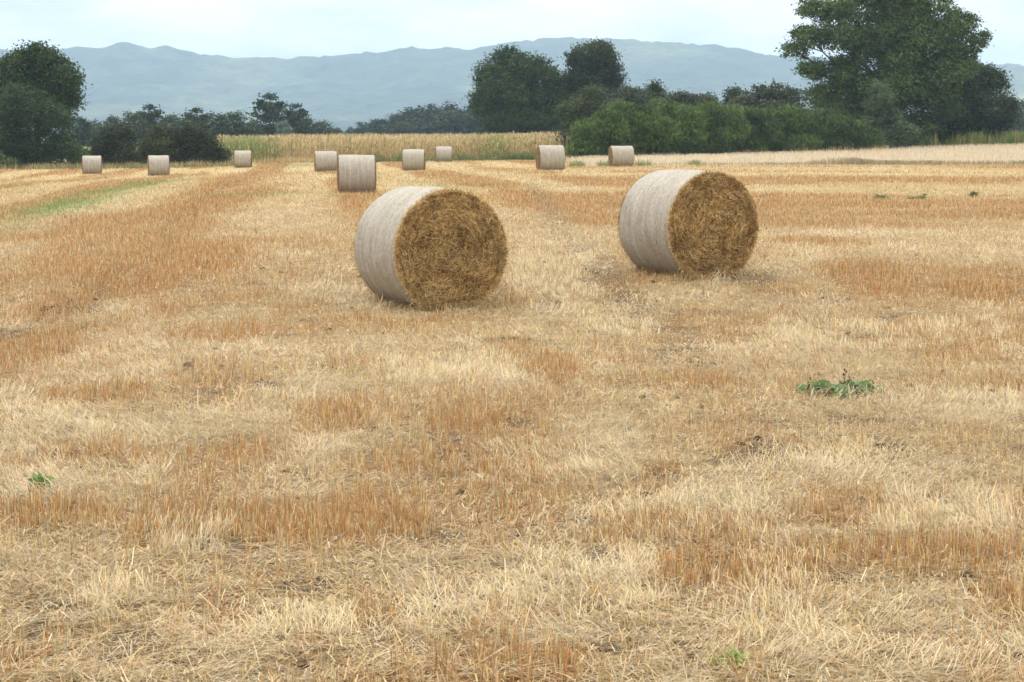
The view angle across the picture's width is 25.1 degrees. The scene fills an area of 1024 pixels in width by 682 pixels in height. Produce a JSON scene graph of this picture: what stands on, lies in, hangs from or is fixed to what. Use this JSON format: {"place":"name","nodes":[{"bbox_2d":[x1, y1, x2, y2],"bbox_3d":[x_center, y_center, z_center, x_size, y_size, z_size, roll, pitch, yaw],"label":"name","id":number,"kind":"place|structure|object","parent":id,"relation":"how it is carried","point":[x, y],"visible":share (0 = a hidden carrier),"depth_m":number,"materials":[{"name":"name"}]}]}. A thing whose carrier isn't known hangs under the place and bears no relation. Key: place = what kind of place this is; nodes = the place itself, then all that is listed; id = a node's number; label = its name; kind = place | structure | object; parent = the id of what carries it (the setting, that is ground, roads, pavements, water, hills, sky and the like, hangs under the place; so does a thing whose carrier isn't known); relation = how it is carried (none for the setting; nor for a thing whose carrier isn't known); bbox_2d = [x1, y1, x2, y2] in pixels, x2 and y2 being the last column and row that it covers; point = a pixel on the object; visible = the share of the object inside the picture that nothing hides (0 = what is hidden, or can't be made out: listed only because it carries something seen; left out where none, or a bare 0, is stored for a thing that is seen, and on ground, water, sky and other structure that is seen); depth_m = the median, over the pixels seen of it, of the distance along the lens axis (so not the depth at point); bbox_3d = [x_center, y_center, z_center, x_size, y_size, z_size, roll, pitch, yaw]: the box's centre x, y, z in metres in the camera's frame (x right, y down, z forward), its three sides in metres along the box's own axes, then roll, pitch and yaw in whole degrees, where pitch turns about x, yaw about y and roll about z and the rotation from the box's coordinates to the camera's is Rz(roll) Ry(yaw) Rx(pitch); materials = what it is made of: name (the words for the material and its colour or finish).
{"place":"outdoors","nodes":[
{"label":"outdoors","id":0,"kind":"place"},
{"bbox_2d":[216,130,573,162],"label":"maize field","id":1,"kind":"structure","parent":0,"point":[305,146],"depth_m":186.88,"materials":[{"name":"plant"}]},
{"bbox_2d":[0,137,1023,681],"bbox_3d":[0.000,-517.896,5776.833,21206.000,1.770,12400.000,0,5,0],"label":"ground","id":2,"kind":"structure","parent":0,"point":[850,417],"depth_m":15.31,"materials":[{"name":"beige plant"}]},
{"bbox_2d":[0,149,21,167],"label":"shrub","id":3,"kind":"object","parent":2,"relation":"on","point":[4,161],"visible":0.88,"depth_m":171.11,"materials":[{"name":"green plant"}]},
{"bbox_2d":[26,472,54,490],"bbox_3d":[-2.513,0.742,12.231,0.150,0.136,0.146,0,5,0],"label":"weed","id":4,"kind":"object","parent":2,"relation":"on","point":[39,477],"visible":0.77,"depth_m":12.21,"materials":[{"name":"green plant"}]},
{"bbox_2d":[0,81,87,166],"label":"round tree","id":5,"kind":"object","parent":2,"relation":"on","point":[21,146],"visible":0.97,"depth_m":174.15,"materials":[{"name":"green plant"}]},
{"bbox_2d":[0,39,92,141],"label":"oak tree","id":6,"kind":"object","parent":2,"relation":"on","point":[55,76],"visible":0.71,"depth_m":186.29,"materials":[{"name":"green plant"}]},
{"bbox_2d":[63,144,91,164],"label":"shrub","id":7,"kind":"object","parent":2,"relation":"on","point":[85,154],"visible":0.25,"depth_m":183.97,"materials":[{"name":"green plant"}]},
{"bbox_2d":[70,116,94,147],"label":"tree","id":8,"kind":"object","parent":2,"relation":"on","point":[79,133],"visible":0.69,"depth_m":327.92,"materials":[{"name":"green plant"}]},
{"bbox_2d":[80,119,101,146],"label":"tree","id":9,"kind":"object","parent":2,"relation":"on","point":[89,125],"visible":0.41,"depth_m":328.07,"materials":[{"name":"green plant"}]},
{"bbox_2d":[82,156,102,173],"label":"straw bale","id":10,"kind":"object","parent":2,"relation":"on","point":[91,164],"visible":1,"depth_m":151.03},
{"bbox_2d":[87,123,112,146],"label":"tree","id":11,"kind":"object","parent":2,"relation":"on","point":[97,127],"visible":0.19,"depth_m":298.39,"materials":[{"name":"green plant"}]},
{"bbox_2d":[96,114,122,132],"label":"tree","id":12,"kind":"object","parent":2,"relation":"on","point":[110,119],"visible":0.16,"depth_m":318.11,"materials":[{"name":"green plant"}]},
{"bbox_2d":[80,121,147,165],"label":"shrub","id":13,"kind":"object","parent":2,"relation":"on","point":[117,145],"visible":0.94,"depth_m":176.57,"materials":[{"name":"green plant"}]},
{"bbox_2d":[116,109,152,145],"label":"tree","id":14,"kind":"object","parent":2,"relation":"on","point":[135,118],"visible":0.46,"depth_m":308.07,"materials":[{"name":"green plant"}]},
{"bbox_2d":[129,102,167,132],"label":"tree","id":15,"kind":"object","parent":2,"relation":"on","point":[150,116],"visible":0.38,"depth_m":327.85,"materials":[{"name":"green plant"}]},
{"bbox_2d":[147,155,169,175],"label":"straw bale","id":16,"kind":"object","parent":2,"relation":"on","point":[159,165],"visible":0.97,"depth_m":140.05},
{"bbox_2d":[136,122,183,164],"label":"shrub","id":17,"kind":"object","parent":2,"relation":"on","point":[157,141],"visible":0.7,"depth_m":177.66,"materials":[{"name":"green plant"}]},
{"bbox_2d":[154,112,182,132],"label":"tree","id":18,"kind":"object","parent":2,"relation":"on","point":[170,118],"visible":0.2,"depth_m":318.03,"materials":[{"name":"green plant"}]},
{"bbox_2d":[168,118,202,143],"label":"tree","id":19,"kind":"object","parent":2,"relation":"on","point":[180,122],"visible":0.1,"depth_m":298.25,"materials":[{"name":"green plant"}]},
{"bbox_2d":[181,106,217,131],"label":"tree","id":20,"kind":"object","parent":2,"relation":"on","point":[197,118],"visible":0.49,"depth_m":327.98,"materials":[{"name":"green plant"}]},
{"bbox_2d":[168,120,233,164],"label":"shrub","id":21,"kind":"object","parent":2,"relation":"on","point":[202,141],"visible":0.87,"depth_m":177.71,"materials":[{"name":"green plant"}]},
{"bbox_2d":[204,110,236,144],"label":"tree","id":22,"kind":"object","parent":2,"relation":"on","point":[223,129],"visible":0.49,"depth_m":338.06,"materials":[{"name":"green plant"}]},
{"bbox_2d":[217,110,252,143],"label":"tree","id":23,"kind":"object","parent":2,"relation":"on","point":[238,123],"visible":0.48,"depth_m":342.77,"materials":[{"name":"green plant"}]},
{"bbox_2d":[234,151,251,167],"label":"straw bale","id":24,"kind":"object","parent":2,"relation":"on","point":[243,159],"visible":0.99,"depth_m":160.95},
{"bbox_2d":[237,119,265,147],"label":"tree","id":25,"kind":"object","parent":2,"relation":"on","point":[247,128],"visible":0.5,"depth_m":338.07,"materials":[{"name":"green plant"}]},
{"bbox_2d":[244,91,291,135],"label":"tree","id":26,"kind":"object","parent":2,"relation":"on","point":[271,111],"visible":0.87,"depth_m":347.45,"materials":[{"name":"green plant"}]},
{"bbox_2d":[274,120,293,138],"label":"shrub","id":27,"kind":"object","parent":2,"relation":"on","point":[283,128],"visible":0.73,"depth_m":298.70,"materials":[{"name":"green plant"}]},
{"bbox_2d":[282,103,312,133],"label":"tree","id":28,"kind":"object","parent":2,"relation":"on","point":[295,117],"visible":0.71,"depth_m":349.56,"materials":[{"name":"green plant"}]},
{"bbox_2d":[292,115,320,136],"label":"tree","id":29,"kind":"object","parent":2,"relation":"on","point":[309,130],"visible":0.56,"depth_m":348.05,"materials":[{"name":"green plant"}]},
{"bbox_2d":[314,151,337,171],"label":"straw bale","id":30,"kind":"object","parent":2,"relation":"on","point":[325,160],"visible":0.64,"depth_m":138.01},
{"bbox_2d":[313,119,339,135],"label":"tree","id":31,"kind":"object","parent":2,"relation":"on","point":[322,126],"visible":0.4,"depth_m":357.51,"materials":[{"name":"green plant"}]},
{"bbox_2d":[331,127,346,135],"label":"tree","id":32,"kind":"object","parent":2,"relation":"on","point":[337,129],"visible":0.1,"depth_m":378.18,"materials":[{"name":"green plant"}]},
{"bbox_2d":[336,155,376,192],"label":"straw bale","id":33,"kind":"object","parent":2,"relation":"on","point":[355,173],"visible":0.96,"depth_m":74.24},
{"bbox_2d":[352,122,369,134],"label":"pine tree","id":34,"kind":"object","parent":2,"relation":"on","point":[359,129],"visible":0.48,"depth_m":536.99,"materials":[{"name":"green plant"}]},
{"bbox_2d":[364,119,380,131],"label":"pine tree","id":35,"kind":"object","parent":2,"relation":"on","point":[371,123],"visible":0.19,"depth_m":554.47,"materials":[{"name":"green plant"}]},
{"bbox_2d":[370,125,386,134],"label":"pine tree","id":36,"kind":"object","parent":2,"relation":"on","point":[379,128],"visible":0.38,"depth_m":508.42,"materials":[{"name":"green plant"}]},
{"bbox_2d":[370,118,387,131],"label":"pine tree","id":37,"kind":"object","parent":2,"relation":"on","point":[380,123],"visible":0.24,"depth_m":555.08,"materials":[{"name":"green plant"}]},
{"bbox_2d":[384,123,397,135],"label":"pine tree","id":38,"kind":"object","parent":2,"relation":"on","point":[390,128],"visible":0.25,"depth_m":511.67,"materials":[{"name":"green plant"}]},
{"bbox_2d":[383,113,400,131],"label":"pine tree","id":39,"kind":"object","parent":2,"relation":"on","point":[392,119],"visible":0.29,"depth_m":539.30,"materials":[{"name":"green plant"}]},
{"bbox_2d":[394,111,409,121],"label":"pine tree","id":40,"kind":"object","parent":2,"relation":"on","point":[402,116],"visible":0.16,"depth_m":547.13,"materials":[{"name":"green plant"}]},
{"bbox_2d":[386,121,419,135],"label":"pine tree","id":41,"kind":"object","parent":2,"relation":"on","point":[398,129],"visible":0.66,"depth_m":504.65,"materials":[{"name":"green plant"}]},
{"bbox_2d":[397,107,412,119],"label":"pine tree","id":42,"kind":"object","parent":2,"relation":"on","point":[406,112],"visible":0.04,"depth_m":576.17,"materials":[{"name":"green plant"}]},
{"bbox_2d":[401,149,425,170],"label":"straw bale","id":43,"kind":"object","parent":2,"relation":"on","point":[414,159],"visible":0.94,"depth_m":132.03},
{"bbox_2d":[403,107,423,118],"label":"pine tree","id":44,"kind":"object","parent":2,"relation":"on","point":[414,111],"visible":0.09,"depth_m":546.27,"materials":[{"name":"green plant"}]},
{"bbox_2d":[403,112,429,134],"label":"pine tree","id":45,"kind":"object","parent":2,"relation":"on","point":[411,120],"visible":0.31,"depth_m":513.14,"materials":[{"name":"green plant"}]},
{"bbox_2d":[415,111,443,133],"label":"pine tree","id":46,"kind":"object","parent":2,"relation":"on","point":[428,116],"visible":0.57,"depth_m":509.92,"materials":[{"name":"green plant"}]},
{"bbox_2d":[351,184,509,308],"bbox_3d":[-0.946,-1.115,26.447,1.480,1.389,1.430,-3,6,-26],"label":"straw bale","id":47,"kind":"object","parent":2,"relation":"on","point":[417,245],"visible":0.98,"depth_m":25.90},
{"bbox_2d":[422,103,442,117],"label":"pine tree","id":48,"kind":"object","parent":2,"relation":"on","point":[430,107],"visible":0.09,"depth_m":550.62,"materials":[{"name":"green plant"}]},
{"bbox_2d":[435,146,452,161],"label":"straw bale","id":49,"kind":"object","parent":2,"relation":"on","point":[443,153],"visible":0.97,"depth_m":171.90},
{"bbox_2d":[421,108,475,136],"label":"pine tree","id":50,"kind":"object","parent":2,"relation":"on","point":[446,126],"visible":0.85,"depth_m":504.25,"materials":[{"name":"green plant"}]},
{"bbox_2d":[438,100,458,110],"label":"pine tree","id":51,"kind":"object","parent":2,"relation":"on","point":[447,106],"visible":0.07,"depth_m":578.46,"materials":[{"name":"green plant"}]},
{"bbox_2d":[442,107,466,116],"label":"pine tree","id":52,"kind":"object","parent":2,"relation":"on","point":[460,111],"visible":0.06,"depth_m":539.83,"materials":[{"name":"green plant"}]},
{"bbox_2d":[451,112,466,130],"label":"pine tree","id":53,"kind":"object","parent":2,"relation":"on","point":[458,118],"visible":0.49,"depth_m":507.21,"materials":[{"name":"green plant"}]},
{"bbox_2d":[453,118,471,134],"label":"pine tree","id":54,"kind":"object","parent":2,"relation":"on","point":[460,127],"visible":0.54,"depth_m":504.96,"materials":[{"name":"green plant"}]},
{"bbox_2d":[459,108,481,134],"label":"pine tree","id":55,"kind":"object","parent":2,"relation":"on","point":[470,123],"visible":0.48,"depth_m":501.98,"materials":[{"name":"green plant"}]},
{"bbox_2d":[473,117,496,133],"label":"pine tree","id":56,"kind":"object","parent":2,"relation":"on","point":[482,130],"visible":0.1,"depth_m":498.03,"materials":[{"name":"green plant"}]},
{"bbox_2d":[475,119,527,133],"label":"pine tree","id":57,"kind":"object","parent":2,"relation":"on","point":[486,128],"visible":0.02,"depth_m":498.25,"materials":[{"name":"green plant"}]},
{"bbox_2d":[0,159,1023,681],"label":"stubble","id":58,"kind":"object","parent":2,"relation":"on","point":[50,343],"visible":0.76,"depth_m":17.83,"materials":[{"name":"beige plant"}]},
{"bbox_2d":[0,160,1023,681],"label":"loose straw","id":59,"kind":"object","parent":2,"relation":"on","point":[822,462],"visible":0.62,"depth_m":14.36,"materials":[{"name":"beige plant"}]},
{"bbox_2d":[0,378,1023,675],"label":"brown stubble","id":60,"kind":"object","parent":2,"relation":"on","point":[402,532],"visible":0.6,"depth_m":10.87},
{"bbox_2d":[0,525,1023,681],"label":"chopped straw","id":61,"kind":"object","parent":2,"relation":"on","point":[429,622],"visible":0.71,"depth_m":8.81,"materials":[{"name":"beige plant"}]},
{"bbox_2d":[0,237,1023,681],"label":"soil clods","id":62,"kind":"object","parent":2,"relation":"on","point":[612,643],"visible":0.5,"depth_m":10.05,"materials":[{"name":"brown soil"}]},
{"bbox_2d":[0,206,1023,681],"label":"chaff","id":63,"kind":"object","parent":2,"relation":"on","point":[388,566],"visible":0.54,"depth_m":12.18,"materials":[{"name":"plant"}]},
{"bbox_2d":[0,128,1023,169],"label":"verge weeds","id":64,"kind":"object","parent":2,"relation":"on","point":[1009,137],"visible":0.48,"depth_m":182.82,"materials":[{"name":"plant"}]},
{"bbox_2d":[459,43,570,149],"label":"oak tree","id":65,"kind":"object","parent":2,"relation":"on","point":[514,96],"visible":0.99,"depth_m":259.14,"materials":[{"name":"green plant"}]},
{"bbox_2d":[535,145,565,170],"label":"straw bale","id":66,"kind":"object","parent":2,"relation":"on","point":[551,157],"visible":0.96,"depth_m":112.10},
{"bbox_2d":[370,263,770,311],"bbox_3d":[0.555,-0.676,27.657,5.841,0.360,1.987,-4,7,-41],"label":"spilled straw","id":67,"kind":"object","parent":2,"relation":"on","point":[488,305],"visible":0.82,"depth_m":26.30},
{"bbox_2d":[545,37,630,124],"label":"oak tree","id":68,"kind":"object","parent":2,"relation":"on","point":[596,62],"visible":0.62,"depth_m":260.81,"materials":[{"name":"green plant"}]},
{"bbox_2d":[548,83,629,157],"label":"shrub","id":69,"kind":"object","parent":2,"relation":"on","point":[565,111],"visible":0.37,"depth_m":186.38,"materials":[{"name":"green plant"}]},
{"bbox_2d":[557,105,635,159],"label":"broom bush","id":70,"kind":"object","parent":2,"relation":"on","point":[602,132],"visible":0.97,"depth_m":178.91,"materials":[{"name":"green plant"}]},
{"bbox_2d":[608,146,634,166],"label":"straw bale","id":71,"kind":"object","parent":2,"relation":"on","point":[620,155],"visible":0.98,"depth_m":138.01},
{"bbox_2d":[602,84,662,107],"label":"hedgerow tree","id":72,"kind":"object","parent":2,"relation":"on","point":[628,93],"visible":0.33,"depth_m":236.20,"materials":[{"name":"green plant"}]},
{"bbox_2d":[595,97,682,155],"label":"broom bush","id":73,"kind":"object","parent":2,"relation":"on","point":[652,129],"visible":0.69,"depth_m":182.28,"materials":[{"name":"green plant"}]},
{"bbox_2d":[641,79,671,102],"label":"hedgerow tree","id":74,"kind":"object","parent":2,"relation":"on","point":[657,88],"visible":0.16,"depth_m":238.22,"materials":[{"name":"green plant"}]},
{"bbox_2d":[641,97,715,155],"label":"broom bush","id":75,"kind":"object","parent":2,"relation":"on","point":[693,127],"visible":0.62,"depth_m":185.91,"materials":[{"name":"green plant"}]},
{"bbox_2d":[614,168,759,276],"bbox_3d":[2.210,-1.525,29.054,1.410,1.343,1.430,-3,6,-28],"label":"straw bale","id":76,"kind":"object","parent":2,"relation":"on","point":[686,221],"visible":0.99,"depth_m":28.54},
{"bbox_2d":[663,88,722,106],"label":"hedgerow tree","id":77,"kind":"object","parent":2,"relation":"on","point":[683,97],"visible":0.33,"depth_m":233.71,"materials":[{"name":"green plant"}]},
{"bbox_2d":[682,99,755,154],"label":"broom bush","id":78,"kind":"object","parent":2,"relation":"on","point":[726,136],"visible":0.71,"depth_m":187.71,"materials":[{"name":"green plant"}]},
{"bbox_2d":[705,645,751,670],"bbox_3d":[0.791,1.144,8.180,0.166,0.110,0.148,-5,7,-44],"label":"weed","id":79,"kind":"object","parent":2,"relation":"on","point":[736,661],"visible":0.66,"depth_m":8.16,"materials":[{"name":"green plant"}]},
{"bbox_2d":[718,82,746,107],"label":"hedgerow tree","id":80,"kind":"object","parent":2,"relation":"on","point":[735,90],"visible":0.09,"depth_m":243.25,"materials":[{"name":"green plant"}]},
{"bbox_2d":[723,103,790,152],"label":"broom bush","id":81,"kind":"object","parent":2,"relation":"on","point":[768,129],"visible":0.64,"depth_m":190.55,"materials":[{"name":"green plant"}]},
{"bbox_2d":[721,78,813,109],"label":"hedgerow tree","id":82,"kind":"object","parent":2,"relation":"on","point":[767,97],"visible":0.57,"depth_m":223.22,"materials":[{"name":"green plant"}]},
{"bbox_2d":[567,156,1023,166],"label":"field edge growth","id":83,"kind":"object","parent":2,"relation":"on","point":[858,161],"visible":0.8,"depth_m":141.08,"materials":[{"name":"plant"}]},
{"bbox_2d":[766,103,828,152],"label":"broom bush","id":84,"kind":"object","parent":2,"relation":"on","point":[797,135],"visible":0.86,"depth_m":191.12,"materials":[{"name":"green plant"}]},
{"bbox_2d":[808,93,850,112],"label":"hedgerow tree","id":85,"kind":"object","parent":2,"relation":"on","point":[821,106],"visible":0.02,"depth_m":220.76,"materials":[{"name":"green plant"}]},
{"bbox_2d":[801,105,864,151],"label":"broom bush","id":86,"kind":"object","parent":2,"relation":"on","point":[840,129],"visible":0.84,"depth_m":191.88,"materials":[{"name":"green plant"}]},
{"bbox_2d":[795,369,884,399],"bbox_3d":[2.366,0.314,16.673,0.642,0.233,0.474,-4,6,-34],"label":"weed","id":87,"kind":"object","parent":2,"relation":"on","point":[835,388],"visible":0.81,"depth_m":16.63,"materials":[{"name":"green plant"}]},
{"bbox_2d":[848,118,892,151],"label":"broom bush","id":88,"kind":"object","parent":2,"relation":"on","point":[867,136],"visible":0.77,"depth_m":193.94,"materials":[{"name":"green plant"}]},
{"bbox_2d":[874,193,889,199],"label":"weed","id":89,"kind":"object","parent":2,"relation":"on","point":[881,196],"visible":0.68,"depth_m":66.15,"materials":[{"name":"green plant"}]},
{"bbox_2d":[774,0,995,138],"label":"spreading tree","id":90,"kind":"object","parent":2,"relation":"on","point":[896,42],"visible":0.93,"depth_m":203.45,"materials":[{"name":"green plant"}]},
{"bbox_2d":[858,79,924,148],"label":"tree","id":91,"kind":"object","parent":2,"relation":"on","point":[882,114],"visible":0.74,"depth_m":198.25,"materials":[{"name":"green plant"}]},
{"bbox_2d":[897,135,923,148],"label":"shrub","id":92,"kind":"object","parent":2,"relation":"on","point":[918,141],"visible":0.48,"depth_m":200.03,"materials":[{"name":"green plant"}]},
{"bbox_2d":[907,193,927,198],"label":"weed","id":93,"kind":"object","parent":2,"relation":"on","point":[919,197],"visible":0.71,"depth_m":66.10,"materials":[{"name":"green plant"}]},
{"bbox_2d":[919,60,1023,143],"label":"willow tree","id":94,"kind":"object","parent":2,"relation":"on","point":[983,101],"visible":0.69,"depth_m":206.61,"materials":[{"name":"green plant"}]},
{"bbox_2d":[967,190,978,195],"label":"weed","id":95,"kind":"object","parent":2,"relation":"on","point":[972,193],"visible":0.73,"depth_m":68.51,"materials":[{"name":"green plant"}]},
{"bbox_2d":[1002,110,1023,132],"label":"distant tree","id":96,"kind":"object","parent":2,"relation":"on","point":[1017,127],"visible":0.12,"depth_m":416.94,"materials":[{"name":"green plant"}]},
{"bbox_2d":[1016,106,1023,133],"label":"distant tree","id":97,"kind":"object","parent":2,"relation":"on","point":[1023,118],"visible":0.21,"depth_m":423.20,"materials":[{"name":"green plant"}]},
{"bbox_2d":[0,37,1023,136],"bbox_3d":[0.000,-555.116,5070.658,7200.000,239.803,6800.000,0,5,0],"label":"hills","id":98,"kind":"structure","parent":0,"point":[344,93],"depth_m":4701.65,"materials":[{"name":"blue"}]},
{"bbox_2d":[0,0,1023,65],"label":"sky","id":99,"kind":"structure","parent":0,"point":[284,29],"materials":[{"name":"white"}]},
{"bbox_2d":[565,142,1023,165],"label":"bleached grass","id":100,"kind":"structure","parent":0,"point":[974,153],"depth_m":165.69,"materials":[{"name":"plant"}]}
]}

